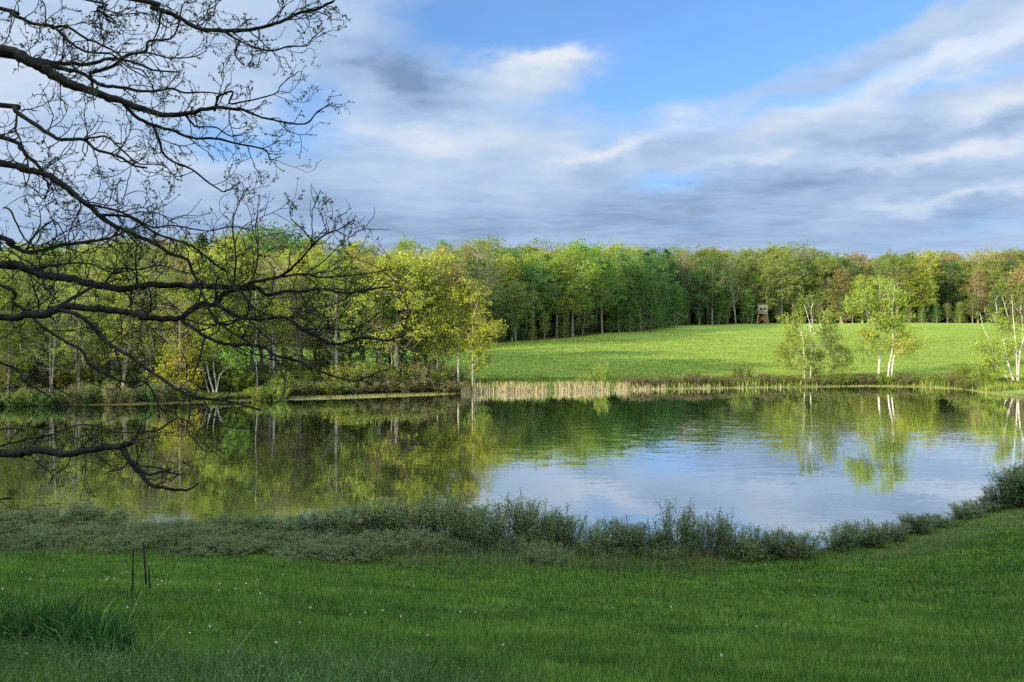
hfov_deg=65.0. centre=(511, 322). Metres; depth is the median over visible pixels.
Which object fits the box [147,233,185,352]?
broadleaf tree
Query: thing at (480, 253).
broadleaf tree
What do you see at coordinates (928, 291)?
broadleaf tree
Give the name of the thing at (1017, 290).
birch tree
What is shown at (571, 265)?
broadleaf tree
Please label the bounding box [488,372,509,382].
field shrub
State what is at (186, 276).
budding tree
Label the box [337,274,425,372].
broadleaf tree
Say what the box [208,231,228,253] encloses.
broadleaf tree
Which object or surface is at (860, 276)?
broadleaf tree
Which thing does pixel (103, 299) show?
broadleaf tree
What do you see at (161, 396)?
shore shrub
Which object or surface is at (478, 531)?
willow shrub
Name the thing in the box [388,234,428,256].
broadleaf tree
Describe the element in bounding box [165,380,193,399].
shore shrub
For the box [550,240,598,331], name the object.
broadleaf tree
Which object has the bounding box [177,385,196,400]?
shore shrub
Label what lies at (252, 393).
shore shrub
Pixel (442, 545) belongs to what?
meadow shrub
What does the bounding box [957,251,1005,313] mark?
broadleaf tree
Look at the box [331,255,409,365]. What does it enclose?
broadleaf tree
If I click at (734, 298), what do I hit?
budding tree
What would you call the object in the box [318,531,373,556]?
meadow shrub
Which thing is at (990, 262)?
broadleaf tree
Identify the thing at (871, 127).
sky
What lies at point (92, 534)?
meadow shrub
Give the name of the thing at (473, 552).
bank grass
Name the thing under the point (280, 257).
broadleaf tree
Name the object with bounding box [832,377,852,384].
bank shrub
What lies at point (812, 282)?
broadleaf tree
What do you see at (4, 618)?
iris clump
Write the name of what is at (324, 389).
brush shrub
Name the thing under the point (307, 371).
undergrowth shrub
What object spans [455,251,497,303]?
budding tree
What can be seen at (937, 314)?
sapling tree
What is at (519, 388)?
cattail reeds
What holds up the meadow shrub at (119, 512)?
on the ground at (682, 326)
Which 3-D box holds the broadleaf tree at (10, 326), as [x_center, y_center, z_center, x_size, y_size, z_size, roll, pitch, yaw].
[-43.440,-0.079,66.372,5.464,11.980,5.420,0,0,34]
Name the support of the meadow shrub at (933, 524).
on the ground at (682, 326)
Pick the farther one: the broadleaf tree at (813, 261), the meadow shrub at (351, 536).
the broadleaf tree at (813, 261)
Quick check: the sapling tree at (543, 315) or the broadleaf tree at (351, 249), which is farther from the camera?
the sapling tree at (543, 315)
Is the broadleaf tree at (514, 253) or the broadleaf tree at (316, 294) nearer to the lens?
the broadleaf tree at (316, 294)
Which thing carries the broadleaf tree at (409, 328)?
on the ground at (682, 326)
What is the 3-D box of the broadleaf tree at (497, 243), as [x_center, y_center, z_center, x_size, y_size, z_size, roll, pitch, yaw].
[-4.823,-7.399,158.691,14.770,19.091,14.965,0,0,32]
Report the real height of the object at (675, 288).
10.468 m
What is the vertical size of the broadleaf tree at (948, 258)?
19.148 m
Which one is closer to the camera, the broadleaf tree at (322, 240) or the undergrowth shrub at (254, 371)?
the undergrowth shrub at (254, 371)
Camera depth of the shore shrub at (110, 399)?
60.99 m
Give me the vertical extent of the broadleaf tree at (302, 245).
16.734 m
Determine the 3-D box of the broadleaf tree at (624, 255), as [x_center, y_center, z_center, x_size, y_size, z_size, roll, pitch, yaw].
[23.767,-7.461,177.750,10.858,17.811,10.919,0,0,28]
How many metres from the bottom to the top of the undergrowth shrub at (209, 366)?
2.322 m
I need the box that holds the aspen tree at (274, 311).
[234,282,289,389]
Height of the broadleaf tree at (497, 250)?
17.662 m
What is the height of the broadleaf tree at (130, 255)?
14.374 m
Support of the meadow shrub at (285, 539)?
on the ground at (682, 326)
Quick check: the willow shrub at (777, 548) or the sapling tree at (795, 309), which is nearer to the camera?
the willow shrub at (777, 548)
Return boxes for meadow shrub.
[0,503,39,522]
[0,506,75,522]
[0,511,70,534]
[0,520,105,549]
[0,525,57,550]
[12,500,118,523]
[54,520,136,544]
[64,504,136,524]
[74,532,152,554]
[98,519,163,542]
[116,523,197,547]
[153,525,223,545]
[158,533,239,557]
[174,523,252,542]
[193,534,269,556]
[219,525,286,545]
[245,528,315,553]
[263,539,336,561]
[284,529,346,555]
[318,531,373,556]
[320,536,391,564]
[346,527,409,554]
[380,525,442,556]
[413,530,471,554]
[488,533,539,554]
[519,540,575,565]
[582,539,629,557]
[637,538,692,559]
[715,540,773,563]
[772,534,813,560]
[908,515,948,527]
[947,501,991,517]
[973,495,1014,509]
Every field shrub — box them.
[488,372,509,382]
[508,375,524,382]
[532,371,548,382]
[574,373,594,382]
[593,362,609,383]
[654,373,674,379]
[684,369,702,378]
[713,372,740,379]
[728,360,756,378]
[749,373,772,377]
[827,373,860,384]
[852,374,880,384]
[892,373,919,383]
[947,360,981,380]
[968,365,999,382]
[989,377,1015,383]
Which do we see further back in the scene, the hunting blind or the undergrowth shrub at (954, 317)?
the undergrowth shrub at (954, 317)
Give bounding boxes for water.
[0,386,1023,549]
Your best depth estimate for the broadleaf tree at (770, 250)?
203.81 m
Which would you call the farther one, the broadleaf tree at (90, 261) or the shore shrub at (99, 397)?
the broadleaf tree at (90, 261)
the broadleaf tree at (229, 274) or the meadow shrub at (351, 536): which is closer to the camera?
the meadow shrub at (351, 536)
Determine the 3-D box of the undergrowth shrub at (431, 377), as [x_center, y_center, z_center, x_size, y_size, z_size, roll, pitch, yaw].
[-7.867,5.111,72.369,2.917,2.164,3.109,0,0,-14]
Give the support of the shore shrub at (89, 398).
on the ground at (682, 326)
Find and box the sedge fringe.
[231,384,1023,400]
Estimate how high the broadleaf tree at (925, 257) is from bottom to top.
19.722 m
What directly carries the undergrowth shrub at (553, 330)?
on the ground at (682, 326)
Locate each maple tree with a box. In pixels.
[145,333,207,389]
[457,282,508,386]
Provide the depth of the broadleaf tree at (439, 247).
135.14 m
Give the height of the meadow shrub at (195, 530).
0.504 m
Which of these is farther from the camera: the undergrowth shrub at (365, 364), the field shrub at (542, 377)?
the field shrub at (542, 377)
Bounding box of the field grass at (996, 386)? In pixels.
[417,324,1023,391]
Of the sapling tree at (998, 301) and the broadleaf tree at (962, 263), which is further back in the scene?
the broadleaf tree at (962, 263)
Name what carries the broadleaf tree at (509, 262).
on the ground at (682, 326)
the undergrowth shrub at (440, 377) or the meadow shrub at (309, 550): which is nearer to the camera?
the meadow shrub at (309, 550)
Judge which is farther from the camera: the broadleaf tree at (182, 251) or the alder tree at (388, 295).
the broadleaf tree at (182, 251)
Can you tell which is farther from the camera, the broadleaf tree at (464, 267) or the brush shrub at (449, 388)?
the broadleaf tree at (464, 267)
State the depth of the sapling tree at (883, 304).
194.47 m
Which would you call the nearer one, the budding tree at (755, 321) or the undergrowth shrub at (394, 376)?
the undergrowth shrub at (394, 376)
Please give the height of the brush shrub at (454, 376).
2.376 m
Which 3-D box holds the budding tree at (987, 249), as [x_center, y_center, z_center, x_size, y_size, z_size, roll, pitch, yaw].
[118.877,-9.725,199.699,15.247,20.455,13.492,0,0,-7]
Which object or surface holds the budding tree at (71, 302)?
on the ground at (682, 326)
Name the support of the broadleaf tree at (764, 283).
on the ground at (682, 326)
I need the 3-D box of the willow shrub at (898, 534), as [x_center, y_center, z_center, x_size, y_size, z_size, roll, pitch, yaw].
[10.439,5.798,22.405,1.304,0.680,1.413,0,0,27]
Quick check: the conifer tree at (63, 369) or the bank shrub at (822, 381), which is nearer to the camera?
the conifer tree at (63, 369)
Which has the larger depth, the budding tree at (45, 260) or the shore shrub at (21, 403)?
the budding tree at (45, 260)
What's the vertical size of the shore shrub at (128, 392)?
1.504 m
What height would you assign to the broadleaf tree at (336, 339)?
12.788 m
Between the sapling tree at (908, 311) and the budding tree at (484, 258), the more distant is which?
the sapling tree at (908, 311)
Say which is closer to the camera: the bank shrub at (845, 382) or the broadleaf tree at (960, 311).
the bank shrub at (845, 382)
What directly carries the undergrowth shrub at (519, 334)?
on the ground at (682, 326)
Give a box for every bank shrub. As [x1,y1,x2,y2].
[618,374,637,385]
[629,375,646,386]
[639,376,663,386]
[655,378,673,383]
[664,375,685,385]
[680,373,698,383]
[685,375,707,385]
[698,374,726,385]
[715,376,735,385]
[735,376,757,384]
[754,372,780,385]
[774,377,791,383]
[784,377,806,384]
[793,377,813,384]
[809,377,830,384]
[818,377,841,384]
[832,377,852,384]
[838,375,859,383]
[849,373,873,383]
[862,373,884,383]
[869,372,897,384]
[888,375,909,384]
[928,373,955,383]
[944,374,967,385]
[954,378,984,388]
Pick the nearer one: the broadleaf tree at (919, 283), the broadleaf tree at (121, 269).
the broadleaf tree at (121, 269)
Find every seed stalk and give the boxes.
[132,550,133,616]
[143,543,146,636]
[148,566,151,629]
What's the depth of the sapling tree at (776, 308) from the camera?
196.80 m
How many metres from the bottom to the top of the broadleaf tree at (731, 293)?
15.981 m
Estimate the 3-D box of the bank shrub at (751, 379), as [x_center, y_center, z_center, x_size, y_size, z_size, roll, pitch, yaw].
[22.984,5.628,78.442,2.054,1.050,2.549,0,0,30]
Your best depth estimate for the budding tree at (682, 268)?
196.14 m
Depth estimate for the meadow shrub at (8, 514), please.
23.32 m
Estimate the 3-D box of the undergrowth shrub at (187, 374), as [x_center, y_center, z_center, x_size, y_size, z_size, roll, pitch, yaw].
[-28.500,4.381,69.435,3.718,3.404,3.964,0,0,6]
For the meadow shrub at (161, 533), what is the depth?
20.30 m
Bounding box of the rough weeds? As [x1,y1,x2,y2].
[0,604,545,681]
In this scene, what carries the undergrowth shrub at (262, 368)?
on the ground at (682, 326)
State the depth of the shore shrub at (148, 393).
61.83 m
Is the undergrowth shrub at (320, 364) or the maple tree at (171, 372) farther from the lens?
the undergrowth shrub at (320, 364)
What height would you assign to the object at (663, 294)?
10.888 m
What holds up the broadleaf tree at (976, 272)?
on the ground at (682, 326)
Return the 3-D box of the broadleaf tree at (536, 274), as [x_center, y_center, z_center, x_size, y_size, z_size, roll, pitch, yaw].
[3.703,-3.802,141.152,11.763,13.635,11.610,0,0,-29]
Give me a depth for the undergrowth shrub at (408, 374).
70.76 m
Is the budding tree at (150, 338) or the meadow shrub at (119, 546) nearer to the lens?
the meadow shrub at (119, 546)
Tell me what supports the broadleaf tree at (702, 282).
on the ground at (682, 326)
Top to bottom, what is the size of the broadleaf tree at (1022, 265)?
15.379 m
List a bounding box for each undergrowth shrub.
[0,354,23,387]
[3,357,46,387]
[30,354,58,386]
[45,358,100,388]
[65,366,118,387]
[73,354,100,382]
[106,356,141,387]
[151,356,184,385]
[163,364,202,387]
[181,367,209,389]
[198,361,226,383]
[201,363,230,383]
[211,368,261,391]
[212,356,252,388]
[229,367,266,387]
[244,367,268,385]
[258,365,286,385]
[260,366,299,388]
[265,355,311,380]
[299,367,329,383]
[308,351,344,371]
[317,362,370,391]
[333,366,376,391]
[343,355,386,381]
[356,369,399,391]
[368,363,409,390]
[377,362,423,388]
[383,355,425,369]
[393,360,441,389]
[417,369,441,384]
[423,368,454,386]
[503,328,527,339]
[517,327,538,338]
[547,321,566,336]
[565,320,586,333]
[594,320,615,330]
[693,315,708,323]
[708,315,727,323]
[731,315,748,322]
[761,313,780,322]
[787,310,805,322]
[810,310,825,322]
[855,312,866,322]
[907,316,926,322]
[924,308,943,322]
[949,311,969,322]
[970,311,993,322]
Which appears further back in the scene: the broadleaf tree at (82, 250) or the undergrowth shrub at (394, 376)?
the broadleaf tree at (82, 250)
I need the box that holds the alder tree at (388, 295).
[362,250,411,370]
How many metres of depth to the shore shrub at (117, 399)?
61.19 m
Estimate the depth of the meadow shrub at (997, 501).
26.42 m
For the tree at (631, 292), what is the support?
on the ground at (682, 326)
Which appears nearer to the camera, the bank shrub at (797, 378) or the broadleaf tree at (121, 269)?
the bank shrub at (797, 378)
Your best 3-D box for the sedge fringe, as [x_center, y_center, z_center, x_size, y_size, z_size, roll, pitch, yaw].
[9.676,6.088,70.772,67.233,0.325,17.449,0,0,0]
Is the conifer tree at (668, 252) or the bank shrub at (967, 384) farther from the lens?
the conifer tree at (668, 252)
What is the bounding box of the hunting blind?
[756,305,768,323]
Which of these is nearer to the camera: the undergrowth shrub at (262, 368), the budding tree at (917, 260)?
the undergrowth shrub at (262, 368)
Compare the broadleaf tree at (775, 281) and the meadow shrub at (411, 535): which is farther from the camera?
the broadleaf tree at (775, 281)
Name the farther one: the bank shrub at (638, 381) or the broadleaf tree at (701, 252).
the broadleaf tree at (701, 252)
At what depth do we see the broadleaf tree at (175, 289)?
68.41 m
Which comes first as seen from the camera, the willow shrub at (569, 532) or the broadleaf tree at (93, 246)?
the willow shrub at (569, 532)
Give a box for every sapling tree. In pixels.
[414,314,455,378]
[486,296,507,341]
[500,297,528,340]
[525,318,537,339]
[538,309,550,338]
[557,314,571,337]
[575,294,596,335]
[603,307,616,331]
[670,291,686,323]
[694,306,703,321]
[709,291,726,324]
[721,299,733,323]
[737,287,756,322]
[772,301,785,317]
[791,304,797,320]
[814,300,825,320]
[830,292,846,322]
[847,295,862,322]
[863,292,881,322]
[873,293,887,317]
[901,295,915,322]
[917,303,925,322]
[931,303,942,322]
[955,303,965,322]
[965,293,980,322]
[988,288,1006,321]
[1009,308,1016,321]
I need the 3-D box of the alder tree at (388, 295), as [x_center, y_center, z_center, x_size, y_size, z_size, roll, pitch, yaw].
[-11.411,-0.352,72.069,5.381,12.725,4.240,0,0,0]
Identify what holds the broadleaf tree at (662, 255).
on the ground at (682, 326)
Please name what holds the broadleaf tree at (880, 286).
on the ground at (682, 326)
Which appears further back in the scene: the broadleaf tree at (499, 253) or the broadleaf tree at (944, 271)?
the broadleaf tree at (944, 271)
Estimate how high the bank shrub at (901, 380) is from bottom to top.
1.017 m
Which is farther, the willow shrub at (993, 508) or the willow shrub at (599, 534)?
the willow shrub at (993, 508)
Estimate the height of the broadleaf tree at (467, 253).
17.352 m
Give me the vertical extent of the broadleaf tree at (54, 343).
9.016 m
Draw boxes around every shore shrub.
[0,389,30,406]
[1,394,22,406]
[14,387,41,405]
[18,384,46,398]
[26,394,62,405]
[29,389,69,405]
[44,388,71,399]
[53,393,84,403]
[62,381,96,404]
[68,389,98,403]
[83,383,102,401]
[91,379,115,401]
[99,382,134,402]
[99,384,122,403]
[113,383,144,401]
[121,389,141,402]
[127,391,157,401]
[139,381,166,401]
[144,379,173,401]
[156,386,182,400]
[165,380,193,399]
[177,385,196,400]
[236,393,250,398]
[244,384,273,399]
[259,382,283,399]
[269,385,291,399]
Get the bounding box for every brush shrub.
[267,375,306,394]
[272,381,327,394]
[293,369,336,387]
[309,379,351,394]
[311,366,372,380]
[329,381,382,393]
[357,377,414,392]
[382,361,429,375]
[387,374,439,393]
[409,359,453,379]
[421,378,469,392]
[438,365,470,384]
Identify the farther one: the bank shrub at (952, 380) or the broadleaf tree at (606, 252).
the broadleaf tree at (606, 252)
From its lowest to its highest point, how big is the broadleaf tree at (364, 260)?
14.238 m
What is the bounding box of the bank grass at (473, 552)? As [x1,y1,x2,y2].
[0,500,981,577]
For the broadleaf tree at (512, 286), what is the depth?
134.71 m
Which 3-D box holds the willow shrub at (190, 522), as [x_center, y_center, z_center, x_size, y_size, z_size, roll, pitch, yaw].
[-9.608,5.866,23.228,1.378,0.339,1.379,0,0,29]
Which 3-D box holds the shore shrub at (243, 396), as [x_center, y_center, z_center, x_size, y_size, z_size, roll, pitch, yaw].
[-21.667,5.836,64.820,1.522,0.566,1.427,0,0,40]
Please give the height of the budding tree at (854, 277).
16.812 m
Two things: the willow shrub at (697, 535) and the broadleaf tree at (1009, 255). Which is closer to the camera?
the willow shrub at (697, 535)
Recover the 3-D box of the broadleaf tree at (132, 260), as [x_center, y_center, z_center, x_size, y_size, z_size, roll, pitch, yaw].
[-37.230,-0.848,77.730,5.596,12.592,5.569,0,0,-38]
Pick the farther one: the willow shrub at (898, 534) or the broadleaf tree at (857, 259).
the broadleaf tree at (857, 259)
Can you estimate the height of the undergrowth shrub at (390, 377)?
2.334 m
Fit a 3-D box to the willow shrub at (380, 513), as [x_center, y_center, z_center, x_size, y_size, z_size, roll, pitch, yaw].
[-3.740,5.435,22.246,1.902,1.299,1.901,0,0,37]
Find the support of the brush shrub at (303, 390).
on the ground at (682, 326)
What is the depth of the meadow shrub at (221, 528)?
21.26 m
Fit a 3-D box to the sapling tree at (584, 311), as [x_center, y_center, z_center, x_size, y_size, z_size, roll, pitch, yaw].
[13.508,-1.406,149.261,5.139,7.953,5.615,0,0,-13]
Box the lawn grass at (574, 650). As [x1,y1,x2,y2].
[0,505,1023,681]
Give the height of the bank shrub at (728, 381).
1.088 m
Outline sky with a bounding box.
[0,0,1023,305]
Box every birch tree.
[163,254,255,391]
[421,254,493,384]
[763,290,860,380]
[838,274,933,376]
[968,268,1023,383]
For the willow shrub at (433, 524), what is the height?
1.689 m
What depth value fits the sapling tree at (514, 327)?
133.95 m
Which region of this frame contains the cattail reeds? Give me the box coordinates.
[459,378,816,392]
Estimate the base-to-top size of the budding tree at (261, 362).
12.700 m
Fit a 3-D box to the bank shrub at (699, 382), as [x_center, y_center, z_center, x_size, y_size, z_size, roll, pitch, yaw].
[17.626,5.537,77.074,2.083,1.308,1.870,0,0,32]
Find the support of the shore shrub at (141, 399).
on the ground at (682, 326)
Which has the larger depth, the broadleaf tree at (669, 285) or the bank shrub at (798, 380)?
the broadleaf tree at (669, 285)
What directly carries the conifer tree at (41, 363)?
on the ground at (682, 326)
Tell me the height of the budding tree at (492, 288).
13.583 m
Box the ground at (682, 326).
[0,322,1023,681]
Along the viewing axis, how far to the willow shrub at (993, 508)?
26.01 m
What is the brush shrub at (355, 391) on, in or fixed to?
on the ground at (682, 326)
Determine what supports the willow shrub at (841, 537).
on the ground at (682, 326)
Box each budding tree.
[1,252,30,342]
[16,236,65,351]
[17,270,78,385]
[30,262,95,353]
[97,256,187,382]
[126,244,188,351]
[137,288,204,385]
[147,251,237,379]
[227,257,286,366]
[251,250,311,361]
[274,269,340,359]
[275,273,322,375]
[297,238,339,258]
[352,242,399,257]
[411,241,463,259]
[454,232,516,325]
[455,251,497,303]
[471,263,510,321]
[520,236,588,329]
[663,249,709,323]
[670,245,702,323]
[688,247,718,319]
[716,251,753,323]
[741,255,776,322]
[756,243,809,318]
[784,259,823,322]
[793,247,822,322]
[810,250,842,322]
[835,260,866,322]
[836,251,871,322]
[902,251,924,315]
[956,242,1021,315]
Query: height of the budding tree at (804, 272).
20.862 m
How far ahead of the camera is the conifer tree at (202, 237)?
91.81 m
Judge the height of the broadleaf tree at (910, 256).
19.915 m
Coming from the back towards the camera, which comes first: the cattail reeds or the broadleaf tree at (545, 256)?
the broadleaf tree at (545, 256)
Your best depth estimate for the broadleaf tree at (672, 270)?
193.24 m
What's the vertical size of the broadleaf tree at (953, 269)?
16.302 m
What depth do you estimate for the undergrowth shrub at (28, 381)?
68.85 m
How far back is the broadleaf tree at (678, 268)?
200.69 m
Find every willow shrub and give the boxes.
[159,517,205,530]
[203,510,258,532]
[236,513,282,533]
[259,512,326,534]
[288,506,347,534]
[313,500,385,539]
[332,496,410,537]
[380,496,435,539]
[405,487,493,542]
[436,493,491,546]
[452,501,513,550]
[467,488,545,543]
[497,497,550,546]
[515,509,571,550]
[538,503,588,550]
[574,517,630,552]
[601,514,648,555]
[624,519,685,553]
[649,497,703,554]
[674,505,716,555]
[697,507,740,558]
[718,523,773,561]
[743,521,804,559]
[769,529,835,558]
[818,519,864,552]
[840,517,900,548]
[864,517,911,541]
[890,511,939,534]
[918,511,961,527]
[940,507,981,519]
[957,498,1001,512]
[976,484,1021,508]
[983,463,1023,507]
[994,461,1023,504]
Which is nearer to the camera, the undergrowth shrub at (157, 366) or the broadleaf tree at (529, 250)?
the undergrowth shrub at (157, 366)
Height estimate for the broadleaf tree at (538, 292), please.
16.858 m
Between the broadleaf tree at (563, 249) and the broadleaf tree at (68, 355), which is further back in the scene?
the broadleaf tree at (563, 249)
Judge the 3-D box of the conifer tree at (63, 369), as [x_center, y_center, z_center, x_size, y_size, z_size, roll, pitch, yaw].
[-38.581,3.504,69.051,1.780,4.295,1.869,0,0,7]
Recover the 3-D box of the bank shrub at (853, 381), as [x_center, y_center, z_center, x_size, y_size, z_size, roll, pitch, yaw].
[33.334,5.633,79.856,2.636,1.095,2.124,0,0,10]
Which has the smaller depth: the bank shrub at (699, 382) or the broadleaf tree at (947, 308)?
the bank shrub at (699, 382)
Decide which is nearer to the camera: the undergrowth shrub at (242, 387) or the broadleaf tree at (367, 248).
the undergrowth shrub at (242, 387)
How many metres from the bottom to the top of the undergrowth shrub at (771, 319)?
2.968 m
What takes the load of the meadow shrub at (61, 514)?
on the ground at (682, 326)
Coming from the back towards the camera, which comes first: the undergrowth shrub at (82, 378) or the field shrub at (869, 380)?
the field shrub at (869, 380)
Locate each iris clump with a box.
[0,579,69,647]
[0,580,128,646]
[26,597,160,656]
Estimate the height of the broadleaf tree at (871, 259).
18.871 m
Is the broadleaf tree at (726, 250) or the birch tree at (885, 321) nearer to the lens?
the birch tree at (885, 321)
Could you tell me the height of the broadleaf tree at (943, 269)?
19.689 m
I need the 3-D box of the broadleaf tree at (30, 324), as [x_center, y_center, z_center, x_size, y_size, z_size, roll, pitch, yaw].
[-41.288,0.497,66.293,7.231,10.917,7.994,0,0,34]
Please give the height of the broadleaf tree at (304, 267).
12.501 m
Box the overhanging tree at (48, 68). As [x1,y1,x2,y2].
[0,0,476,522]
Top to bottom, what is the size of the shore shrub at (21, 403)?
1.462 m
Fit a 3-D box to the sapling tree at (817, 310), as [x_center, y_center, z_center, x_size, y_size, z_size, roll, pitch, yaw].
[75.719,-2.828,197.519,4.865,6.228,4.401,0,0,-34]
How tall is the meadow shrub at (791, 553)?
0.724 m
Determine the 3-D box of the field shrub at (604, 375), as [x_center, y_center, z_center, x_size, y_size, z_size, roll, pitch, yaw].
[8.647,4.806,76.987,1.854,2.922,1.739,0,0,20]
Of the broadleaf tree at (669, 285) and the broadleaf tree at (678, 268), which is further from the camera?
the broadleaf tree at (678, 268)
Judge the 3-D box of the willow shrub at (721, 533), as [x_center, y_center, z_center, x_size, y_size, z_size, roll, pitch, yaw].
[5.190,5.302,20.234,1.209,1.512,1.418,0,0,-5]
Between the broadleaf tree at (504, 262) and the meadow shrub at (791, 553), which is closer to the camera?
the meadow shrub at (791, 553)
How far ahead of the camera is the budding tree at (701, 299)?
222.74 m
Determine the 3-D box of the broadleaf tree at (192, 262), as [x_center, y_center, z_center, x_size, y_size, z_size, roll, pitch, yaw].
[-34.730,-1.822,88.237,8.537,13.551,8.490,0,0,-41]
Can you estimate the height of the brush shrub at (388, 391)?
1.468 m
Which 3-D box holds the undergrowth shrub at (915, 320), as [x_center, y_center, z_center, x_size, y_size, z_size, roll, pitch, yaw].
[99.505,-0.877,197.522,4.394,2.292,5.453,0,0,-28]
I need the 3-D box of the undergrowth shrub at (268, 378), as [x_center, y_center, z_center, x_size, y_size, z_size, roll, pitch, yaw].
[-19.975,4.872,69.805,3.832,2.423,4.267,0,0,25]
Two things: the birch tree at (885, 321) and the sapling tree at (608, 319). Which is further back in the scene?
the sapling tree at (608, 319)
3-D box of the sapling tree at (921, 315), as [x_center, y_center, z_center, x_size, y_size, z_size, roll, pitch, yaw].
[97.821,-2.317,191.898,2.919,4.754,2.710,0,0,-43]
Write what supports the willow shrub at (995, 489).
on the ground at (682, 326)
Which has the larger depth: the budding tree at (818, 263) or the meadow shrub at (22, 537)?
the budding tree at (818, 263)
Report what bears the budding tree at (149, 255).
on the ground at (682, 326)
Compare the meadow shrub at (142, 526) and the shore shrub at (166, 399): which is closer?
the meadow shrub at (142, 526)
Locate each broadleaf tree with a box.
[0,241,66,355]
[0,252,23,388]
[0,269,65,391]
[0,270,40,393]
[1,243,73,349]
[9,286,92,391]
[18,245,84,335]
[34,237,70,257]
[36,278,112,390]
[54,248,161,365]
[60,259,142,386]
[62,239,100,363]
[63,243,112,297]
[74,254,138,387]
[76,237,108,346]
[83,246,153,353]
[85,269,163,385]
[86,236,174,314]
[88,235,159,323]
[100,270,171,388]
[115,249,154,350]
[145,236,198,341]
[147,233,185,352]
[148,270,204,384]
[166,245,242,359]
[171,236,199,256]
[173,247,218,357]
[181,236,288,367]
[191,241,245,364]
[207,232,240,359]
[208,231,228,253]
[210,230,242,247]
[213,227,277,368]
[222,220,318,354]
[230,247,313,384]
[244,249,321,356]
[267,252,334,368]
[268,234,304,367]
[277,239,310,254]
[278,253,360,366]
[280,250,333,369]
[297,251,365,380]
[300,243,330,261]
[301,233,336,258]
[307,257,361,365]
[311,252,374,361]
[321,263,384,373]
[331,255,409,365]
[336,238,379,313]
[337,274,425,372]
[339,239,376,315]
[340,249,448,369]
[343,251,374,310]
[360,251,427,365]
[365,260,453,363]
[366,250,436,362]
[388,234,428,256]
[393,258,451,370]
[397,245,482,367]
[402,247,418,259]
[424,237,455,255]
[430,246,468,342]
[443,252,474,329]
[458,240,485,321]
[460,242,509,328]
[465,237,517,324]
[476,247,529,322]
[481,243,518,318]
[487,252,526,336]
[487,278,543,340]
[495,245,534,308]
[500,244,535,329]
[503,263,571,337]
[510,250,564,335]
[513,240,555,330]
[529,250,554,332]
[534,246,563,335]
[534,259,589,336]
[543,244,607,335]
[549,243,576,322]
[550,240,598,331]
[552,238,605,325]
[568,237,596,323]
[575,243,628,323]
[579,256,627,332]
[583,251,609,328]
[585,240,610,325]
[598,240,646,297]
[603,249,647,324]
[605,250,638,294]
[605,284,634,331]
[610,293,640,330]
[612,262,653,330]
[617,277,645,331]
[620,243,641,262]
[622,242,650,269]
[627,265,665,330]
[638,247,667,281]
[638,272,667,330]
[639,253,679,307]
[645,282,676,327]
[652,251,689,307]
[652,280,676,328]
[656,257,689,301]
[658,258,684,306]
[660,244,697,291]
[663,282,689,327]
[668,288,694,324]
[678,244,743,323]
[680,267,715,323]
[683,255,705,322]
[688,255,738,324]
[695,246,724,322]
[705,246,736,316]
[710,250,756,322]
[713,262,747,322]
[722,253,754,322]
[730,263,759,313]
[734,245,770,322]
[738,245,762,322]
[742,275,764,322]
[744,249,802,320]
[749,241,814,322]
[751,260,783,305]
[751,267,782,322]
[758,247,811,322]
[778,239,818,322]
[780,280,805,318]
[795,252,852,305]
[799,287,826,322]
[803,256,850,322]
[806,246,830,322]
[816,254,870,313]
[825,265,858,322]
[839,250,876,321]
[844,274,878,322]
[858,265,879,313]
[865,255,880,316]
[866,255,904,306]
[868,248,905,306]
[868,264,886,309]
[870,272,889,308]
[871,254,927,313]
[887,259,932,321]
[890,248,926,306]
[901,261,934,322]
[902,270,939,322]
[912,249,948,322]
[915,256,945,322]
[924,249,952,313]
[930,259,974,322]
[932,251,973,322]
[934,250,973,319]
[940,251,961,322]
[941,268,984,310]
[941,303,952,322]
[946,259,985,322]
[953,301,968,322]
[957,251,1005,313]
[958,257,1018,317]
[966,266,993,322]
[981,267,1010,322]
[986,250,1023,316]
[997,247,1023,318]
[998,259,1020,322]
[1001,274,1023,322]
[1010,262,1023,308]
[1011,249,1023,321]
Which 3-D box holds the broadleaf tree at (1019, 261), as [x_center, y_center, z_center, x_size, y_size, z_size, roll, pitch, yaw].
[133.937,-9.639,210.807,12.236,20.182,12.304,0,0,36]
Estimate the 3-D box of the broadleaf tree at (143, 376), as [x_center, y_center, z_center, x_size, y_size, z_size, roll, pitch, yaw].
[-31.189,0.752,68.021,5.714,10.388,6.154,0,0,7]
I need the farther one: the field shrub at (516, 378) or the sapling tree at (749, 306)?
the sapling tree at (749, 306)
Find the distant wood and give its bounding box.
[23,255,1019,347]
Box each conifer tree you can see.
[20,268,73,380]
[54,342,70,382]
[181,231,215,359]
[638,252,656,319]
[662,249,683,319]
[819,277,845,317]
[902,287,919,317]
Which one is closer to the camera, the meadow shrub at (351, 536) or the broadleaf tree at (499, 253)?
the meadow shrub at (351, 536)
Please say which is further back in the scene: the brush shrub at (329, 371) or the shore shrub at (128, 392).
the brush shrub at (329, 371)
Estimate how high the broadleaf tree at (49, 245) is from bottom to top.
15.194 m
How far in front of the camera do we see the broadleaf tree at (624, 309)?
162.05 m
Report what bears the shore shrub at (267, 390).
on the ground at (682, 326)
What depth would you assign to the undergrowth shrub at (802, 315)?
202.19 m
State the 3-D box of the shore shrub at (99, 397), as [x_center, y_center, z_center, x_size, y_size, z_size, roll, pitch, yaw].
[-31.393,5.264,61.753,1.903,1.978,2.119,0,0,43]

